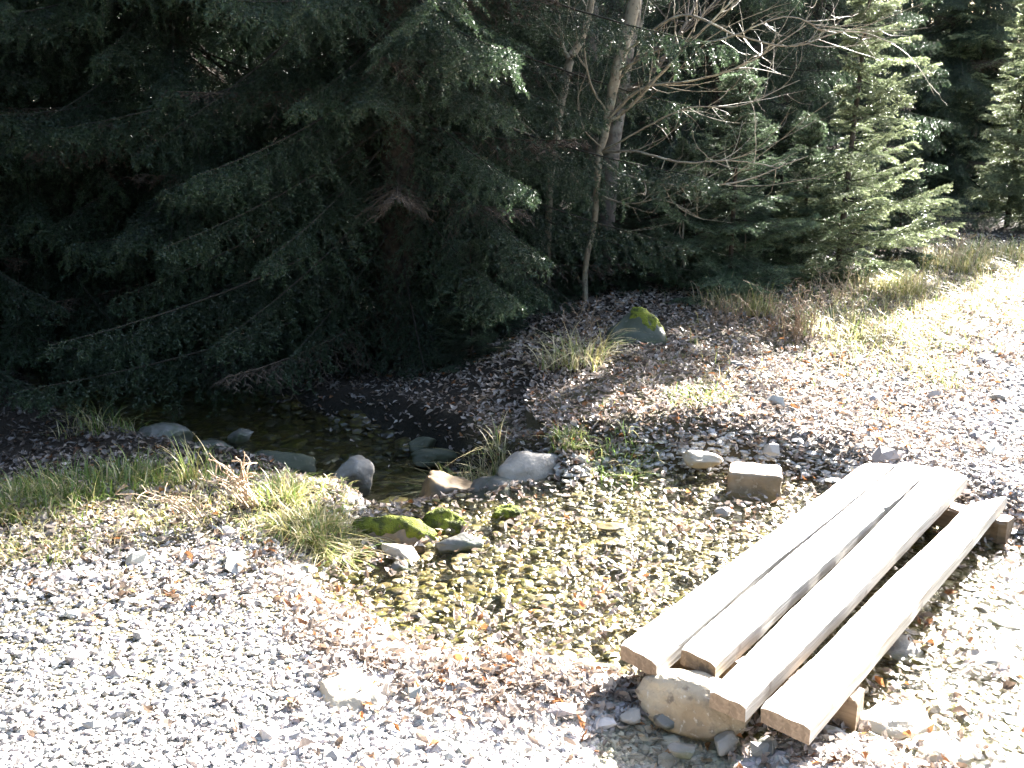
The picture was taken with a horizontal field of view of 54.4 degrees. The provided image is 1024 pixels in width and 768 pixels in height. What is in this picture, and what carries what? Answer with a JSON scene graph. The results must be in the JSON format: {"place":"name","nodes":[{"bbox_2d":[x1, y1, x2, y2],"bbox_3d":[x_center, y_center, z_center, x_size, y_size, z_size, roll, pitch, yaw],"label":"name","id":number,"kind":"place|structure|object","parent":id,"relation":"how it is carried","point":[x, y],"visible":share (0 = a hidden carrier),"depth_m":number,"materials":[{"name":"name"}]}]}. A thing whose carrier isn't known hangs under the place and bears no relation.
{"place":"outdoors","nodes":[
{"label":"outdoors","id":0,"kind":"place"},
{"bbox_2d":[0,59,1023,767],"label":"ground","id":1,"kind":"structure","parent":0,"point":[410,429],"depth_m":5.77,"materials":[{"name":"grey gravel"}]},
{"bbox_2d":[0,472,114,525],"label":"grass tussock","id":2,"kind":"object","parent":1,"relation":"on","point":[12,509],"depth_m":4.40,"materials":[{"name":"green plant"}]},
{"bbox_2d":[0,442,187,509],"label":"grass tussock","id":3,"kind":"object","parent":1,"relation":"on","point":[147,467],"depth_m":4.81,"materials":[{"name":"green plant"}]},
{"bbox_2d":[0,1,198,414],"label":"spruce tree","id":4,"kind":"object","parent":1,"relation":"on","point":[33,301],"visible":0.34,"depth_m":7.76,"materials":[{"name":"green plant"}]},
{"bbox_2d":[33,396,171,439],"bbox_3d":[-2.626,0.248,6.437,0.968,0.388,0.857,0,15,0],"label":"grass tussock","id":5,"kind":"object","parent":1,"relation":"on","point":[100,424],"depth_m":6.37,"materials":[{"name":"plant"}]},
{"bbox_2d":[26,0,221,250],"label":"spruce tree","id":6,"kind":"object","parent":1,"relation":"on","point":[60,93],"depth_m":11.43,"materials":[{"name":"green plant"}]},
{"bbox_2d":[0,0,289,375],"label":"spruce tree","id":7,"kind":"object","parent":1,"relation":"on","point":[107,182],"visible":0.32,"depth_m":8.09,"materials":[{"name":"green plant"}]},
{"bbox_2d":[115,483,213,526],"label":"dry stalks","id":8,"kind":"object","parent":1,"relation":"on","point":[179,507],"visible":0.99,"depth_m":4.16,"materials":[{"name":"plant"}]},
{"bbox_2d":[156,430,242,485],"bbox_3d":[-1.542,0.381,4.630,0.478,0.282,0.545,6,16,22],"label":"grass tussock","id":9,"kind":"object","parent":1,"relation":"on","point":[191,475],"depth_m":4.67,"materials":[{"name":"green plant"}]},
{"bbox_2d":[158,6,283,112],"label":"spruce tree","id":10,"kind":"object","parent":1,"relation":"on","point":[220,62],"visible":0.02,"depth_m":23.13,"materials":[{"name":"green plant"}]},
{"bbox_2d":[0,0,455,393],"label":"spruce tree","id":11,"kind":"object","parent":1,"relation":"on","point":[127,246],"visible":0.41,"depth_m":7.93,"materials":[{"name":"green plant"}]},
{"bbox_2d":[197,453,260,512],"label":"dry stalks","id":12,"kind":"object","parent":1,"relation":"on","point":[239,484],"visible":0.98,"depth_m":4.26,"materials":[{"name":"plant"}]},
{"bbox_2d":[231,451,256,509],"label":"dry stalks","id":13,"kind":"object","parent":1,"relation":"on","point":[249,463],"visible":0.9,"depth_m":4.26,"materials":[{"name":"plant"}]},
{"bbox_2d":[249,450,316,478],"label":"boulder","id":14,"kind":"object","parent":1,"relation":"on","point":[302,463],"visible":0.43,"depth_m":5.77,"materials":[{"name":"stone"}]},
{"bbox_2d":[237,468,329,513],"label":"grass tussock","id":15,"kind":"object","parent":1,"relation":"on","point":[290,490],"depth_m":4.37,"materials":[{"name":"green plant"}]},
{"bbox_2d":[233,494,400,575],"bbox_3d":[-0.818,0.601,4.212,0.746,0.265,0.785,0,15,0],"label":"grass tussock","id":16,"kind":"object","parent":1,"relation":"on","point":[321,520],"depth_m":4.16,"materials":[{"name":"green plant"}]},
{"bbox_2d":[196,1,484,299],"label":"spruce tree","id":17,"kind":"object","parent":1,"relation":"on","point":[299,114],"depth_m":11.74,"materials":[{"name":"green plant"}]},
{"bbox_2d":[318,668,385,712],"bbox_3d":[-0.489,0.953,2.976,0.170,0.148,0.343,-8,17,-28],"label":"boulder","id":18,"kind":"object","parent":1,"relation":"on","point":[343,688],"visible":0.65,"depth_m":2.93,"materials":[{"name":"grey stone"}]},
{"bbox_2d":[6,0,738,425],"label":"spruce tree","id":19,"kind":"object","parent":1,"relation":"on","point":[402,248],"visible":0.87,"depth_m":7.30,"materials":[{"name":"green plant"}]},
{"bbox_2d":[352,515,441,552],"bbox_3d":[-0.505,0.666,4.334,0.405,0.232,0.235,1,15,6],"label":"rock","id":20,"kind":"object","parent":1,"relation":"on","point":[404,529],"visible":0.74,"depth_m":4.24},
{"bbox_2d":[418,470,472,500],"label":"boulder","id":21,"kind":"object","parent":1,"relation":"on","point":[435,483],"visible":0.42,"depth_m":5.04,"materials":[{"name":"beige stone"}]},
{"bbox_2d":[366,408,539,501],"bbox_3d":[-0.198,0.437,5.388,1.391,0.512,1.322,10,18,33],"label":"grass tussock","id":22,"kind":"object","parent":1,"relation":"on","point":[494,467],"depth_m":5.50,"materials":[{"name":"green plant"}]},
{"bbox_2d":[418,239,512,373],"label":"young spruce","id":23,"kind":"object","parent":1,"relation":"on","point":[471,337],"visible":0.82,"depth_m":7.06,"materials":[{"name":"green plant"}]},
{"bbox_2d":[265,0,669,345],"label":"spruce tree","id":24,"kind":"object","parent":1,"relation":"on","point":[560,65],"visible":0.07,"depth_m":8.64,"materials":[{"name":"green plant"}]},
{"bbox_2d":[371,4,581,205],"bbox_3d":[-1.092,-8.293,13.718,4.774,14.503,5.022,4,15,13],"label":"spruce tree","id":25,"kind":"object","parent":1,"relation":"on","point":[547,138],"depth_m":15.05,"materials":[{"name":"green plant"}]},
{"bbox_2d":[364,0,594,297],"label":"bare sapling","id":26,"kind":"object","parent":1,"relation":"on","point":[569,63],"visible":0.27,"depth_m":8.18,"materials":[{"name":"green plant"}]},
{"bbox_2d":[445,196,548,341],"bbox_3d":[-0.158,-0.784,7.674,0.839,1.331,0.843,12,19,38],"label":"young spruce","id":27,"kind":"object","parent":1,"relation":"on","point":[493,274],"visible":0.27,"depth_m":7.58,"materials":[{"name":"green plant"}]},
{"bbox_2d":[466,475,527,500],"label":"boulder","id":28,"kind":"object","parent":1,"relation":"on","point":[478,484],"visible":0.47,"depth_m":4.93,"materials":[{"name":"stone"}]},
{"bbox_2d":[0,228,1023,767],"bbox_3d":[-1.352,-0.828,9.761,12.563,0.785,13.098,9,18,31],"label":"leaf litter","id":29,"kind":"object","parent":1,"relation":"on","point":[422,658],"visible":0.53,"depth_m":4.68,"materials":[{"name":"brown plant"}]},
{"bbox_2d":[714,507,730,517],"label":"rock","id":30,"kind":"object","parent":29,"relation":"on","point":[724,511],"visible":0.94,"depth_m":4.51,"materials":[{"name":"stone"}]},
{"bbox_2d":[0,301,1023,767],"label":"gravel","id":31,"kind":"structure","parent":1,"relation":"on","point":[286,729],"depth_m":3.02,"materials":[{"name":"grey gravel"}]},
{"bbox_2d":[757,735,777,755],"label":"rock","id":32,"kind":"object","parent":31,"relation":"on","point":[771,741],"visible":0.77,"depth_m":2.83,"materials":[{"name":"stone"}]},
{"bbox_2d":[0,234,1023,572],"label":"grass","id":33,"kind":"structure","parent":1,"relation":"on","point":[898,330],"depth_m":6.57,"materials":[{"name":"plant"}]},
{"bbox_2d":[8,357,1023,767],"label":"stream bed","id":34,"kind":"object","parent":1,"relation":"on","point":[922,677],"visible":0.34,"depth_m":4.04,"materials":[{"name":"beige gravel"}]},
{"bbox_2d":[137,422,192,443],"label":"boulder","id":35,"kind":"object","parent":34,"relation":"on","point":[165,428],"visible":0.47,"depth_m":6.39,"materials":[{"name":"stone"}]},
{"bbox_2d":[194,440,233,450],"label":"rock","id":36,"kind":"object","parent":34,"relation":"on","point":[211,442],"visible":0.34,"depth_m":6.28,"materials":[{"name":"stone"}]},
{"bbox_2d":[334,455,373,494],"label":"rock","id":37,"kind":"object","parent":34,"relation":"on","point":[356,468],"visible":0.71,"depth_m":5.56,"materials":[{"name":"grey stone"}]},
{"bbox_2d":[385,560,410,577],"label":"rock","id":38,"kind":"object","parent":34,"relation":"on","point":[397,566],"visible":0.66,"depth_m":4.00,"materials":[{"name":"stone"}]},
{"bbox_2d":[381,543,419,564],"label":"rock","id":39,"kind":"object","parent":34,"relation":"on","point":[404,551],"visible":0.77,"depth_m":4.10,"materials":[{"name":"stone"}]},
{"bbox_2d":[408,436,436,452],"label":"rock","id":40,"kind":"object","parent":34,"relation":"on","point":[423,442],"visible":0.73,"depth_m":6.08,"materials":[{"name":"stone"}]},
{"bbox_2d":[410,448,456,466],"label":"rock","id":41,"kind":"object","parent":34,"relation":"on","point":[441,456],"visible":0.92,"depth_m":5.92,"materials":[{"name":"stone"}]},
{"bbox_2d":[422,507,469,535],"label":"rock","id":42,"kind":"object","parent":34,"relation":"on","point":[444,519],"visible":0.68,"depth_m":4.39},
{"bbox_2d":[492,504,523,520],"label":"rock","id":43,"kind":"object","parent":34,"relation":"on","point":[505,511],"visible":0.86,"depth_m":4.49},
{"bbox_2d":[857,699,939,739],"bbox_3d":[1.166,1.023,3.000,0.273,0.093,0.197,-10,18,-34],"label":"rock","id":44,"kind":"object","parent":34,"relation":"on","point":[897,721],"visible":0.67,"depth_m":2.96,"materials":[{"name":"grey stone"}]},
{"bbox_2d":[882,633,925,665],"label":"rock","id":45,"kind":"object","parent":34,"relation":"on","point":[903,647],"visible":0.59,"depth_m":3.38,"materials":[{"name":"stone"}]},
{"bbox_2d":[896,731,995,767],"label":"rock","id":46,"kind":"object","parent":34,"relation":"on","point":[940,745],"visible":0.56,"depth_m":2.84,"materials":[{"name":"white stone"}]},
{"bbox_2d":[942,650,1016,679],"bbox_3d":[1.580,0.952,3.352,0.235,0.091,0.147,-1,15,-6],"label":"rock","id":47,"kind":"object","parent":34,"relation":"on","point":[989,657],"visible":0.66,"depth_m":3.33,"materials":[{"name":"grey stone"}]},
{"bbox_2d":[498,451,558,486],"bbox_3d":[0.110,0.462,5.110,0.445,0.264,0.230,-14,21,-43],"label":"boulder","id":48,"kind":"object","parent":1,"relation":"on","point":[524,466],"visible":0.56,"depth_m":5.00,"materials":[{"name":"grey stone"}]},
{"bbox_2d":[508,162,596,303],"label":"young spruce","id":49,"kind":"object","parent":1,"relation":"on","point":[554,250],"visible":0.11,"depth_m":8.77,"materials":[{"name":"green plant"}]},
{"bbox_2d":[525,421,598,453],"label":"grass tussock","id":50,"kind":"object","parent":1,"relation":"on","point":[574,436],"depth_m":5.18,"materials":[{"name":"plant"}]},
{"bbox_2d":[558,729,566,745],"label":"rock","id":51,"kind":"object","parent":1,"relation":"on","point":[562,739],"visible":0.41,"depth_m":2.85,"materials":[{"name":"stone"}]},
{"bbox_2d":[531,1,609,261],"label":"bare tree","id":52,"kind":"object","parent":1,"relation":"on","point":[593,150],"visible":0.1,"depth_m":9.67,"materials":[{"name":"grey plant"}]},
{"bbox_2d":[534,191,613,306],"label":"young spruce","id":53,"kind":"object","parent":1,"relation":"on","point":[574,287],"visible":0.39,"depth_m":8.63,"materials":[{"name":"green plant"}]},
{"bbox_2d":[482,319,666,378],"bbox_3d":[0.343,-0.249,6.216,1.317,0.389,1.376,5,16,17],"label":"grass tussock","id":54,"kind":"object","parent":1,"relation":"on","point":[573,362],"depth_m":6.31,"materials":[{"name":"green plant"}]},
{"bbox_2d":[575,455,589,463],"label":"rock","id":55,"kind":"object","parent":1,"relation":"on","point":[583,458],"visible":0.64,"depth_m":5.06,"materials":[{"name":"stone"}]},
{"bbox_2d":[536,3,632,115],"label":"spruce tree","id":56,"kind":"object","parent":1,"relation":"on","point":[575,37],"visible":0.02,"depth_m":25.74,"materials":[{"name":"green plant"}]},
{"bbox_2d":[560,295,623,344],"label":"dry weeds","id":57,"kind":"object","parent":1,"relation":"on","point":[590,326],"visible":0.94,"depth_m":6.76,"materials":[{"name":"plant"}]},
{"bbox_2d":[514,0,704,204],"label":"spruce tree","id":58,"kind":"object","parent":1,"relation":"on","point":[619,9],"depth_m":15.18,"materials":[{"name":"green plant"}]},
{"bbox_2d":[581,418,669,486],"bbox_3d":[0.573,0.352,5.111,0.474,0.263,0.545,11,19,36],"label":"grass tussock","id":59,"kind":"object","parent":1,"relation":"on","point":[606,449],"depth_m":5.12,"materials":[{"name":"green plant"}]},
{"bbox_2d":[618,707,640,724],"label":"rock","id":60,"kind":"object","parent":1,"relation":"on","point":[631,716],"visible":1,"depth_m":2.97,"materials":[{"name":"stone"}]},
{"bbox_2d":[600,184,665,295],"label":"young spruce","id":61,"kind":"object","parent":1,"relation":"on","point":[633,281],"visible":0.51,"depth_m":8.51,"materials":[{"name":"green plant"}]},
{"bbox_2d":[605,306,666,344],"bbox_3d":[0.840,-0.243,6.772,0.450,0.566,0.397,-5,16,-17],"label":"boulder","id":62,"kind":"object","parent":1,"relation":"on","point":[641,324],"visible":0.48,"depth_m":6.68,"materials":[{"name":"grey stone"}]},
{"bbox_2d":[575,0,729,129],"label":"spruce tree","id":63,"kind":"object","parent":1,"relation":"on","point":[657,52],"depth_m":24.42,"materials":[{"name":"green plant"}]},
{"bbox_2d":[595,0,721,281],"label":"bare tree","id":64,"kind":"object","parent":1,"relation":"on","point":[615,133],"visible":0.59,"depth_m":8.87,"materials":[{"name":"grey plant"}]},
{"bbox_2d":[653,714,674,729],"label":"rock","id":65,"kind":"object","parent":1,"relation":"on","point":[663,721],"visible":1,"depth_m":2.95,"materials":[{"name":"stone"}]},
{"bbox_2d":[632,204,712,288],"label":"bare sapling","id":66,"kind":"object","parent":1,"relation":"on","point":[684,266],"visible":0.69,"depth_m":8.10,"materials":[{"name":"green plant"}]},
{"bbox_2d":[629,136,741,287],"bbox_3d":[1.559,-1.386,8.666,1.070,1.542,1.042,10,18,33],"label":"young spruce","id":67,"kind":"object","parent":1,"relation":"on","point":[692,157],"visible":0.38,"depth_m":8.51,"materials":[{"name":"green plant"}]},
{"bbox_2d":[635,668,751,741],"bbox_3d":[0.546,0.967,3.005,0.354,0.193,0.217,7,17,25],"label":"boulder","id":68,"kind":"object","parent":1,"relation":"on","point":[680,698],"visible":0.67,"depth_m":2.94,"materials":[{"name":"stone"}]},
{"bbox_2d":[682,450,722,468],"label":"rock","id":69,"kind":"object","parent":1,"relation":"on","point":[699,459],"visible":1,"depth_m":5.00,"materials":[{"name":"stone"}]},
{"bbox_2d":[662,378,753,409],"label":"grass tussock","id":70,"kind":"object","parent":1,"relation":"on","point":[705,394],"depth_m":5.58,"materials":[{"name":"plant"}]},
{"bbox_2d":[640,0,786,137],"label":"spruce tree","id":71,"kind":"object","parent":1,"relation":"on","point":[689,64],"depth_m":20.59,"materials":[{"name":"green plant"}]},
{"bbox_2d":[486,0,946,301],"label":"bare sapling","id":72,"kind":"object","parent":1,"relation":"on","point":[632,14],"visible":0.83,"depth_m":7.47,"materials":[{"name":"brown plant"}]},
{"bbox_2d":[548,0,886,265],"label":"spruce tree","id":73,"kind":"object","parent":1,"relation":"on","point":[749,8],"visible":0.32,"depth_m":9.92,"materials":[{"name":"green plant"}]},
{"bbox_2d":[690,281,752,332],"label":"dry weeds","id":74,"kind":"object","parent":1,"relation":"on","point":[737,315],"visible":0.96,"depth_m":7.09,"materials":[{"name":"plant"}]},
{"bbox_2d":[632,60,820,308],"bbox_3d":[1.705,-1.482,8.040,1.528,2.204,1.488,8,17,28],"label":"young spruce","id":75,"kind":"object","parent":1,"relation":"on","point":[729,272],"visible":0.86,"depth_m":7.94,"materials":[{"name":"green plant"}]},
{"bbox_2d":[683,274,816,318],"bbox_3d":[1.753,-0.728,7.707,1.110,0.311,1.221,0,15,0],"label":"grass tussock","id":76,"kind":"object","parent":1,"relation":"on","point":[753,305],"depth_m":7.57,"materials":[{"name":"green plant"}]},
{"bbox_2d":[726,462,782,503],"bbox_3d":[1.183,0.480,4.855,0.261,0.147,0.178,4,15,14],"label":"rock","id":77,"kind":"object","parent":1,"relation":"on","point":[746,478],"visible":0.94,"depth_m":4.78,"materials":[{"name":"beige stone"}]},
{"bbox_2d":[638,2,889,168],"bbox_3d":[4.044,-10.090,14.986,4.249,15.789,4.376,4,15,13],"label":"spruce tree","id":78,"kind":"object","parent":1,"relation":"on","point":[767,86],"depth_m":15.92,"materials":[{"name":"green plant"}]},
{"bbox_2d":[720,106,833,268],"bbox_3d":[2.515,-1.703,9.457,1.150,1.825,1.156,-5,16,-17],"label":"young spruce","id":79,"kind":"object","parent":1,"relation":"on","point":[779,114],"visible":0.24,"depth_m":9.30,"materials":[{"name":"green plant"}]},
{"bbox_2d":[735,278,878,347],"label":"dry weeds","id":80,"kind":"object","parent":1,"relation":"on","point":[797,327],"visible":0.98,"depth_m":6.92,"materials":[{"name":"brown plant"}]},
{"bbox_2d":[745,111,878,284],"bbox_3d":[2.651,-1.532,8.875,1.223,1.763,1.191,2,15,6],"label":"young spruce","id":81,"kind":"object","parent":1,"relation":"on","point":[811,139],"visible":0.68,"depth_m":8.67,"materials":[{"name":"green plant"}]},
{"bbox_2d":[620,462,1014,744],"bbox_3d":[1.290,0.727,3.808,0.727,0.204,2.402,12,19,38],"label":"plank footbridge","id":82,"kind":"object","parent":1,"relation":"on","point":[884,517],"visible":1,"depth_m":3.40,"materials":[{"name":"beige wood"}]},
{"bbox_2d":[664,0,999,239],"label":"spruce tree","id":83,"kind":"object","parent":1,"relation":"on","point":[823,112],"visible":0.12,"depth_m":11.67,"materials":[{"name":"green plant"}]},
{"bbox_2d":[781,297,887,341],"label":"grass tussock","id":84,"kind":"object","parent":1,"relation":"on","point":[851,326],"depth_m":7.23,"materials":[{"name":"green plant"}]},
{"bbox_2d":[782,0,894,166],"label":"spruce tree","id":85,"kind":"object","parent":1,"relation":"on","point":[828,39],"depth_m":21.17,"materials":[{"name":"green plant"}]},
{"bbox_2d":[770,0,965,303],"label":"young spruce","id":86,"kind":"object","parent":1,"relation":"on","point":[896,237],"visible":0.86,"depth_m":8.33,"materials":[{"name":"green plant"}]},
{"bbox_2d":[796,257,945,305],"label":"dry weeds","id":87,"kind":"object","parent":1,"relation":"on","point":[842,287],"visible":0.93,"depth_m":7.98,"materials":[{"name":"plant"}]},
{"bbox_2d":[836,2,936,131],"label":"spruce tree","id":88,"kind":"object","parent":1,"relation":"on","point":[904,27],"visible":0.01,"depth_m":27.61,"materials":[{"name":"green plant"}]},
{"bbox_2d":[834,256,946,300],"bbox_3d":[3.193,-0.923,8.509,1.304,0.330,1.444,0,15,0],"label":"grass tussock","id":89,"kind":"object","parent":1,"relation":"on","point":[896,280],"depth_m":8.49,"materials":[{"name":"green plant"}]},
{"bbox_2d":[854,150,946,269],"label":"young spruce","id":90,"kind":"object","parent":1,"relation":"on","point":[899,218],"visible":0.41,"depth_m":9.72,"materials":[{"name":"green plant"}]},
{"bbox_2d":[865,5,975,173],"bbox_3d":[9.534,-12.119,22.478,4.239,15.295,4.116,4,16,15],"label":"spruce tree","id":91,"kind":"object","parent":1,"relation":"on","point":[909,54],"depth_m":23.46,"materials":[{"name":"green plant"}]},
{"bbox_2d":[845,0,1023,214],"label":"spruce tree","id":92,"kind":"object","parent":1,"relation":"on","point":[937,27],"visible":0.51,"depth_m":15.37,"materials":[{"name":"green plant"}]},
{"bbox_2d":[883,0,1012,175],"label":"spruce tree","id":93,"kind":"object","parent":1,"relation":"on","point":[919,90],"depth_m":20.55,"materials":[{"name":"green plant"}]},
{"bbox_2d":[890,236,1008,274],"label":"grass tussock","id":94,"kind":"object","parent":1,"relation":"on","point":[978,261],"depth_m":9.74,"materials":[{"name":"green plant"}]},
{"bbox_2d":[917,218,991,265],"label":"dry weeds","id":95,"kind":"object","parent":1,"relation":"on","point":[941,243],"visible":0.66,"depth_m":9.94,"materials":[{"name":"plant"}]},
{"bbox_2d":[900,0,1023,213],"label":"spruce tree","id":96,"kind":"object","parent":1,"relation":"on","point":[986,148],"visible":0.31,"depth_m":15.42,"materials":[{"name":"green plant"}]},
{"bbox_2d":[921,1,1022,181],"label":"spruce tree","id":97,"kind":"object","parent":1,"relation":"on","point":[966,75],"depth_m":17.16,"materials":[{"name":"green plant"}]},
{"bbox_2d":[944,229,1023,263],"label":"grass tussock","id":98,"kind":"object","parent":1,"relation":"on","point":[1006,249],"depth_m":10.58,"materials":[{"name":"plant"}]},
{"bbox_2d":[956,3,1023,226],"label":"spruce tree","id":99,"kind":"object","parent":1,"relation":"on","point":[1003,157],"visible":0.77,"depth_m":12.96,"materials":[{"name":"green plant"}]},
{"bbox_2d":[988,391,1010,400],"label":"rock","id":100,"kind":"object","parent":1,"relation":"on","point":[997,395],"visible":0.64,"depth_m":6.03,"materials":[{"name":"stone"}]},
{"bbox_2d":[976,99,1023,230],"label":"spruce tree","id":101,"kind":"object","parent":1,"relation":"on","point":[1013,219],"visible":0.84,"depth_m":12.85,"materials":[{"name":"green plant"}]},
{"bbox_2d":[985,5,1017,159],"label":"spruce tree","id":102,"kind":"object","parent":1,"relation":"on","point":[1005,78],"visible":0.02,"depth_m":16.13,"materials":[{"name":"green plant"}]},
{"bbox_2d":[6,349,1023,764],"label":"water","id":103,"kind":"structure","parent":0,"point":[132,401],"depth_m":4.80,"materials":[{"name":"liquid"}]},
{"bbox_2d":[227,428,253,443],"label":"rock","id":104,"kind":"object","parent":103,"relation":"in","point":[240,434],"visible":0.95,"depth_m":6.54,"materials":[{"name":"stone"}]},
{"bbox_2d":[434,532,483,553],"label":"rock","id":105,"kind":"object","parent":103,"relation":"in","point":[463,541],"visible":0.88,"depth_m":4.18,"materials":[{"name":"stone"}]},
{"bbox_2d":[667,742,696,759],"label":"rock","id":106,"kind":"object","parent":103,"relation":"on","point":[682,750],"visible":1,"depth_m":2.81,"materials":[{"name":"stone"}]},
{"bbox_2d":[714,731,738,755],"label":"rock","id":107,"kind":"object","parent":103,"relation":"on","point":[726,742],"visible":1,"depth_m":2.84,"materials":[{"name":"stone"}]}
]}

